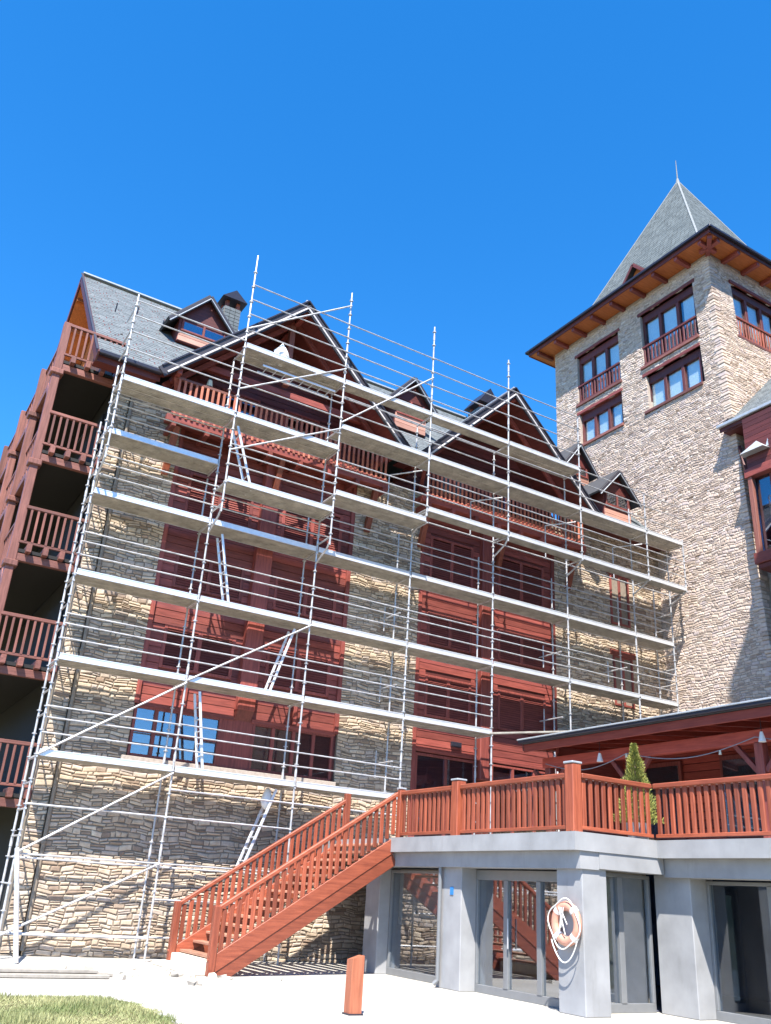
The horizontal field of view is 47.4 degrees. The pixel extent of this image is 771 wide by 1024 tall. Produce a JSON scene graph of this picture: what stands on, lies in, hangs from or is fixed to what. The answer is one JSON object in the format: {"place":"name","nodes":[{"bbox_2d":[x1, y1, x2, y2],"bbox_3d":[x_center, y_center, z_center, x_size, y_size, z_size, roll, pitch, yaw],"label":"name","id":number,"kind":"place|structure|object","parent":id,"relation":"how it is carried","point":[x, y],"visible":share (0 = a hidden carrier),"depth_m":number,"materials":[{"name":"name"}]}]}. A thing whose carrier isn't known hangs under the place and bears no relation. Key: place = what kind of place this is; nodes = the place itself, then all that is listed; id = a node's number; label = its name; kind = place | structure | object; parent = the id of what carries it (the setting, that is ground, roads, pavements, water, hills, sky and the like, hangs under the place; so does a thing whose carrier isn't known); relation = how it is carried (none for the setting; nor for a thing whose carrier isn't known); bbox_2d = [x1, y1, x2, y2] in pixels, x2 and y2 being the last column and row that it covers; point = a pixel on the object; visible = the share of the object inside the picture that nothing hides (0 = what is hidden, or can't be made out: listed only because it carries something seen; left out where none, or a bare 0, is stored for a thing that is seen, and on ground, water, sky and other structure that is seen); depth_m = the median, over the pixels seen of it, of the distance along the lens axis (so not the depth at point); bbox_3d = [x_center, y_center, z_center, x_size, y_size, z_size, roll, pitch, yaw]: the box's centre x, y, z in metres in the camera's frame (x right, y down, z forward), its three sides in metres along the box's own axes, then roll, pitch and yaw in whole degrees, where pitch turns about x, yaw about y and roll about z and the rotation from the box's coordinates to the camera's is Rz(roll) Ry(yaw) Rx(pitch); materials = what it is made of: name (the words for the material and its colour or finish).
{"place":"outdoors","nodes":[
{"label":"outdoors","id":0,"kind":"place"},
{"bbox_2d":[0,991,189,1023],"bbox_3d":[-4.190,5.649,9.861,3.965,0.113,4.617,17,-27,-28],"label":"grass","id":1,"kind":"structure","parent":0,"point":[66,1004],"depth_m":10.74,"materials":[{"name":"green plant"}]},
{"bbox_2d":[0,955,734,1023],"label":"pavement","id":2,"kind":"structure","parent":0,"point":[307,993],"depth_m":13.91,"materials":[{"name":"concrete"}]},
{"bbox_2d":[0,973,109,978],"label":"scaffold plank","id":3,"kind":"object","parent":2,"relation":"on","point":[47,975],"visible":1,"depth_m":14.39,"materials":[{"name":"beige wood"}]},
{"bbox_2d":[0,972,112,976],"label":"scaffold plank","id":4,"kind":"object","parent":2,"relation":"on","point":[109,973],"visible":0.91,"depth_m":14.90,"materials":[{"name":"beige wood"}]},
{"bbox_2d":[0,967,98,972],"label":"scaffold plank","id":5,"kind":"object","parent":4,"relation":"on","point":[46,970],"visible":1,"depth_m":14.54,"materials":[{"name":"beige wood"}]},
{"bbox_2d":[115,974,125,979],"bbox_3d":[-4.478,7.876,14.875,0.141,0.075,0.168,0,-24,8],"label":"rubble chunk","id":6,"kind":"object","parent":2,"relation":"on","point":[120,977],"visible":1,"depth_m":14.82,"materials":[{"name":"beige stone"}]},
{"bbox_2d":[116,971,125,974],"bbox_3d":[-4.668,8.121,15.468,0.132,0.080,0.196,20,-28,-33],"label":"rubble chunk","id":7,"kind":"object","parent":2,"relation":"on","point":[120,972],"visible":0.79,"depth_m":15.41,"materials":[{"name":"beige stone"}]},
{"bbox_2d":[171,971,178,976],"bbox_3d":[-3.801,8.330,15.820,0.134,0.079,0.163,5,-24,-4],"label":"rubble chunk","id":8,"kind":"object","parent":2,"relation":"on","point":[174,974],"visible":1,"depth_m":15.77,"materials":[{"name":"grey stone"}]},
{"bbox_2d":[187,980,198,985],"bbox_3d":[-3.238,7.894,14.726,0.185,0.065,0.152,-8,-26,24],"label":"rubble chunk","id":9,"kind":"object","parent":2,"relation":"on","point":[192,982],"visible":1,"depth_m":14.69,"materials":[{"name":"grey stone"}]},
{"bbox_2d":[208,973,216,977],"bbox_3d":[-3.166,8.486,16.084,0.147,0.078,0.185,13,-25,-20],"label":"rubble chunk","id":10,"kind":"object","parent":2,"relation":"on","point":[212,975],"visible":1,"depth_m":16.04,"materials":[{"name":"beige stone"}]},
{"bbox_2d":[224,976,233,979],"bbox_3d":[-2.832,8.430,15.889,0.102,0.064,0.136,-11,-27,29],"label":"rubble chunk","id":11,"kind":"object","parent":2,"relation":"on","point":[228,978],"visible":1,"depth_m":15.85,"materials":[{"name":"beige stone"}]},
{"bbox_2d":[152,792,397,976],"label":"timber staircase","id":12,"kind":"structure","parent":2,"relation":"on","point":[196,953],"depth_m":18.19,"materials":[{"name":"brown wood"}]},
{"bbox_2d":[0,272,669,962],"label":"hotel building","id":13,"kind":"structure","parent":2,"relation":"on","point":[46,462],"depth_m":23.66,"materials":[{"name":"stone"}]},
{"bbox_2d":[8,712,41,793],"bbox_3d":[-8.731,5.908,21.187,0.070,1.900,2.000,17,-27,-28],"label":"door","id":14,"kind":"structure","parent":13,"relation":"in","point":[28,726],"depth_m":21.10,"materials":[{"name":"black glass"}]},
{"bbox_2d":[37,599,65,667],"bbox_3d":[-8.570,3.347,22.307,0.070,1.900,2.000,17,-27,-28],"label":"door","id":15,"kind":"structure","parent":13,"relation":"in","point":[53,615],"depth_m":22.18,"materials":[{"name":"black glass"}]},
{"bbox_2d":[61,503,85,559],"bbox_3d":[-8.416,0.914,23.371,0.070,1.900,2.000,17,-27,-28],"label":"door","id":16,"kind":"structure","parent":13,"relation":"in","point":[67,556],"depth_m":23.26,"materials":[{"name":"black glass"}]},
{"bbox_2d":[82,414,104,462],"bbox_3d":[-8.264,-1.501,24.428,0.070,1.900,2.000,17,-27,-28],"label":"door","id":17,"kind":"structure","parent":13,"relation":"in","point":[102,418],"depth_m":24.27,"materials":[{"name":"black glass"}]},
{"bbox_2d":[126,704,221,766],"bbox_3d":[-5.034,5.375,21.072,2.210,1.190,0.100,17,-27,-28],"label":"window","id":18,"kind":"structure","parent":13,"relation":"in","point":[150,750],"depth_m":20.96,"materials":[{"name":"red wood"}]},
{"bbox_2d":[220,388,260,417],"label":"window","id":19,"kind":"structure","parent":13,"relation":"in","point":[225,390],"depth_m":25.88,"materials":[{"name":"red wood"}]},
{"bbox_2d":[248,724,333,780],"bbox_3d":[-2.406,6.166,22.503,2.320,1.190,0.100,17,-27,-28],"label":"window","id":20,"kind":"structure","parent":13,"relation":"in","point":[313,735],"depth_m":22.47,"materials":[{"name":"red wood"}]},
{"bbox_2d":[282,409,319,437],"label":"window","id":21,"kind":"structure","parent":13,"relation":"in","point":[286,411],"depth_m":26.74,"materials":[{"name":"red wood"}]},
{"bbox_2d":[412,752,473,836],"bbox_3d":[1.632,8.115,24.413,2.100,2.560,0.100,17,-27,-28],"label":"window","id":22,"kind":"structure","parent":13,"relation":"in","point":[445,758],"depth_m":24.64,"materials":[{"name":"red wood"}]},
{"bbox_2d":[438,476,465,498],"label":"window","id":23,"kind":"structure","parent":13,"relation":"in","point":[439,476],"depth_m":29.18,"materials":[{"name":"red wood"}]},
{"bbox_2d":[495,494,518,516],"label":"window","id":24,"kind":"structure","parent":13,"relation":"in","point":[495,494],"depth_m":30.27,"materials":[{"name":"red wood"}]},
{"bbox_2d":[489,764,544,833],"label":"window","id":25,"kind":"structure","parent":13,"relation":"in","point":[512,769],"depth_m":25.89,"materials":[{"name":"red wood"}]},
{"bbox_2d":[609,574,630,627],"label":"window","id":26,"kind":"structure","parent":13,"relation":"in","point":[618,577],"depth_m":30.62,"materials":[{"name":"red wood"}]},
{"bbox_2d":[612,654,634,708],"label":"window","id":27,"kind":"structure","parent":13,"relation":"in","point":[622,658],"depth_m":29.57,"materials":[{"name":"red wood"}]},
{"bbox_2d":[0,255,687,964],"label":"scaffolding","id":28,"kind":"object","parent":2,"relation":"on","point":[176,401],"visible":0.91,"depth_m":23.59,"materials":[{"name":"metal"}]},
{"bbox_2d":[193,691,203,768],"bbox_3d":[-4.415,5.227,20.732,0.412,1.890,0.370,17,-27,-28],"label":"access ladder","id":29,"kind":"object","parent":28,"relation":"on","point":[196,731],"visible":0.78,"depth_m":20.74,"materials":[{"name":"metal"}]},
{"bbox_2d":[216,534,229,601],"bbox_3d":[-4.140,1.549,22.370,0.511,1.922,0.370,17,-27,-28],"label":"access ladder","id":30,"kind":"object","parent":28,"relation":"on","point":[225,567],"visible":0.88,"depth_m":22.39,"materials":[{"name":"metal"}]},
{"bbox_2d":[233,426,250,490],"bbox_3d":[-3.735,-1.339,22.846,0.657,1.718,0.370,17,-27,-28],"label":"access ladder","id":31,"kind":"object","parent":28,"relation":"on","point":[239,458],"visible":0.77,"depth_m":22.85,"materials":[{"name":"metal"}]},
{"bbox_2d":[236,789,276,867],"bbox_3d":[-3.042,7.458,20.761,0.707,1.798,0.370,17,-27,-28],"label":"access ladder","id":32,"kind":"object","parent":28,"relation":"on","point":[256,833],"visible":0.71,"depth_m":20.68,"materials":[{"name":"metal"}]},
{"bbox_2d":[261,788,272,809],"bbox_3d":[-2.846,6.885,21.099,0.293,0.520,0.234,17,-27,-28],"label":"plastic bag","id":33,"kind":"object","parent":32,"relation":"hanging from","point":[267,795],"visible":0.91,"depth_m":21.03,"materials":[{"name":"white plastic"}]},
{"bbox_2d":[264,629,295,696],"bbox_3d":[-2.728,3.852,22.396,0.609,1.855,0.370,17,-27,-28],"label":"access ladder","id":34,"kind":"object","parent":28,"relation":"on","point":[276,661],"visible":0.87,"depth_m":22.41,"materials":[{"name":"metal"}]},
{"bbox_2d":[274,344,288,366],"bbox_3d":[-2.904,-4.394,24.515,0.480,0.740,0.407,17,-27,-28],"label":"rubble sack","id":35,"kind":"object","parent":28,"relation":"on","point":[281,350],"visible":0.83,"depth_m":24.40,"materials":[{"name":"white plastic"}]},
{"bbox_2d":[257,364,334,397],"bbox_3d":[-2.486,-3.647,24.588,2.250,0.060,0.430,17,-27,-28],"label":"stowed ladder","id":36,"kind":"object","parent":28,"relation":"on","point":[303,380],"visible":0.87,"depth_m":24.58,"materials":[{"name":"metal"}]},
{"bbox_2d":[342,955,364,1015],"bbox_3d":[-0.444,6.718,12.485,0.230,0.750,0.210,17,-27,-28],"label":"timber bollard","id":37,"kind":"object","parent":2,"relation":"on","point":[354,987],"visible":1,"depth_m":12.42,"materials":[{"name":"orange wood"}]},
{"bbox_2d":[316,831,770,1023],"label":"glazed annex","id":38,"kind":"object","parent":2,"relation":"on","point":[679,928],"visible":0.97,"depth_m":16.19,"materials":[{"name":"grey paint"}]},
{"bbox_2d":[386,870,438,982],"bbox_3d":[0.742,8.697,18.524,0.100,2.100,2.420,17,-27,-28],"label":"window","id":39,"kind":"structure","parent":38,"relation":"in","point":[402,973],"depth_m":19.12,"materials":[{"name":"grey metal"}]},
{"bbox_2d":[474,870,558,1007],"bbox_3d":[2.478,7.613,15.834,0.175,2.130,2.780,17,-27,-28],"label":"door","id":40,"kind":"structure","parent":38,"relation":"in","point":[540,877],"depth_m":15.96,"materials":[{"name":"grey metal"}]},
{"bbox_2d":[547,898,581,962],"bbox_3d":[2.951,6.811,14.304,0.185,0.970,0.778,17,-27,-28],"label":"life ring","id":41,"kind":"object","parent":38,"relation":"hanging from","point":[561,938],"visible":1,"depth_m":14.29,"materials":[{"name":"orange plastic"}]},
{"bbox_2d":[395,760,770,837],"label":"terrace railing","id":42,"kind":"object","parent":38,"relation":"on","point":[573,778],"visible":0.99,"depth_m":15.50,"materials":[{"name":"brown wood"}]},
{"bbox_2d":[606,872,656,1012],"bbox_3d":[4.017,7.356,15.048,1.500,2.150,0.120,17,-27,-28],"label":"window","id":43,"kind":"structure","parent":38,"relation":"in","point":[622,1006],"depth_m":15.09,"materials":[{"name":"grey metal"}]},
{"bbox_2d":[613,743,663,838],"bbox_3d":[4.727,5.303,16.645,1.040,1.824,1.036,17,-27,-28],"label":"potted conifer","id":44,"kind":"object","parent":38,"relation":"on","point":[635,761],"visible":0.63,"depth_m":16.59,"materials":[{"name":"green plant"}]},
{"bbox_2d":[517,697,770,839],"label":"terrace pavilion","id":45,"kind":"structure","parent":38,"relation":"on","point":[691,733],"depth_m":21.14,"materials":[{"name":"red wood"}]},
{"bbox_2d":[597,742,602,761],"bbox_3d":[5.212,5.831,21.374,0.160,0.480,0.152,17,-27,-28],"label":"hanging lantern","id":46,"kind":"object","parent":45,"relation":"hanging from","point":[599,759],"visible":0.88,"depth_m":21.28,"materials":[{"name":"white plastic"}]},
{"bbox_2d":[547,736,770,769],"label":"string lights","id":47,"kind":"object","parent":45,"relation":"attached to","point":[626,755],"visible":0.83,"depth_m":19.53,"materials":[{"name":"black rubber"}]},
{"bbox_2d":[637,761,687,839],"bbox_3d":[7.136,7.485,22.755,0.100,1.900,1.500,17,-27,-28],"label":"window","id":48,"kind":"structure","parent":45,"relation":"in","point":[664,772],"depth_m":22.65,"materials":[{"name":"red glass"}]},
{"bbox_2d":[719,750,770,838],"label":"window","id":49,"kind":"structure","parent":45,"relation":"in","point":[733,765],"depth_m":20.86,"materials":[{"name":"red glass"}]},
{"bbox_2d":[758,718,765,741],"bbox_3d":[7.602,4.407,17.774,0.160,0.480,0.152,17,-27,-28],"label":"hanging lantern","id":50,"kind":"object","parent":45,"relation":"hanging from","point":[761,737],"visible":0.88,"depth_m":17.68,"materials":[{"name":"white plastic"}]},
{"bbox_2d":[706,881,770,1023],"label":"window","id":51,"kind":"structure","parent":38,"relation":"in","point":[721,1015],"depth_m":14.56,"materials":[{"name":"grey metal"}]},
{"bbox_2d":[716,376,770,591],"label":"timber wing","id":52,"kind":"structure","parent":2,"relation":"on","point":[750,421],"depth_m":29.07,"materials":[{"name":"red wood"}]},
{"bbox_2d":[0,0,770,519],"label":"sky","id":53,"kind":"structure","parent":0,"point":[478,173],"materials":[{"name":"blue"}]},
{"bbox_2d":[525,161,770,713],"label":"stone tower","id":54,"kind":"structure","parent":0,"point":[656,355],"depth_m":33.76,"materials":[{"name":"beige stone"}]},
{"bbox_2d":[575,328,621,407],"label":"window","id":55,"kind":"structure","parent":54,"relation":"in","point":[605,355],"depth_m":38.57,"materials":[{"name":"red wood"}]},
{"bbox_2d":[577,388,623,446],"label":"window","id":56,"kind":"structure","parent":54,"relation":"in","point":[599,421],"depth_m":37.46,"materials":[{"name":"red wood"}]},
{"bbox_2d":[637,278,699,369],"bbox_3d":[11.428,-7.455,35.318,0.430,2.760,2.960,17,-27,-28],"label":"window","id":57,"kind":"structure","parent":54,"relation":"in","point":[681,307],"depth_m":35.48,"materials":[{"name":"red wood"}]},
{"bbox_2d":[642,342,704,414],"bbox_3d":[11.286,-5.126,34.290,0.430,1.860,2.880,17,-27,-28],"label":"window","id":58,"kind":"structure","parent":54,"relation":"in","point":[683,376],"depth_m":34.31,"materials":[{"name":"red wood"}]},
{"bbox_2d":[728,279,770,352],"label":"window","id":59,"kind":"structure","parent":54,"relation":"in","point":[751,310],"depth_m":34.99,"materials":[{"name":"red wood"}]}
]}

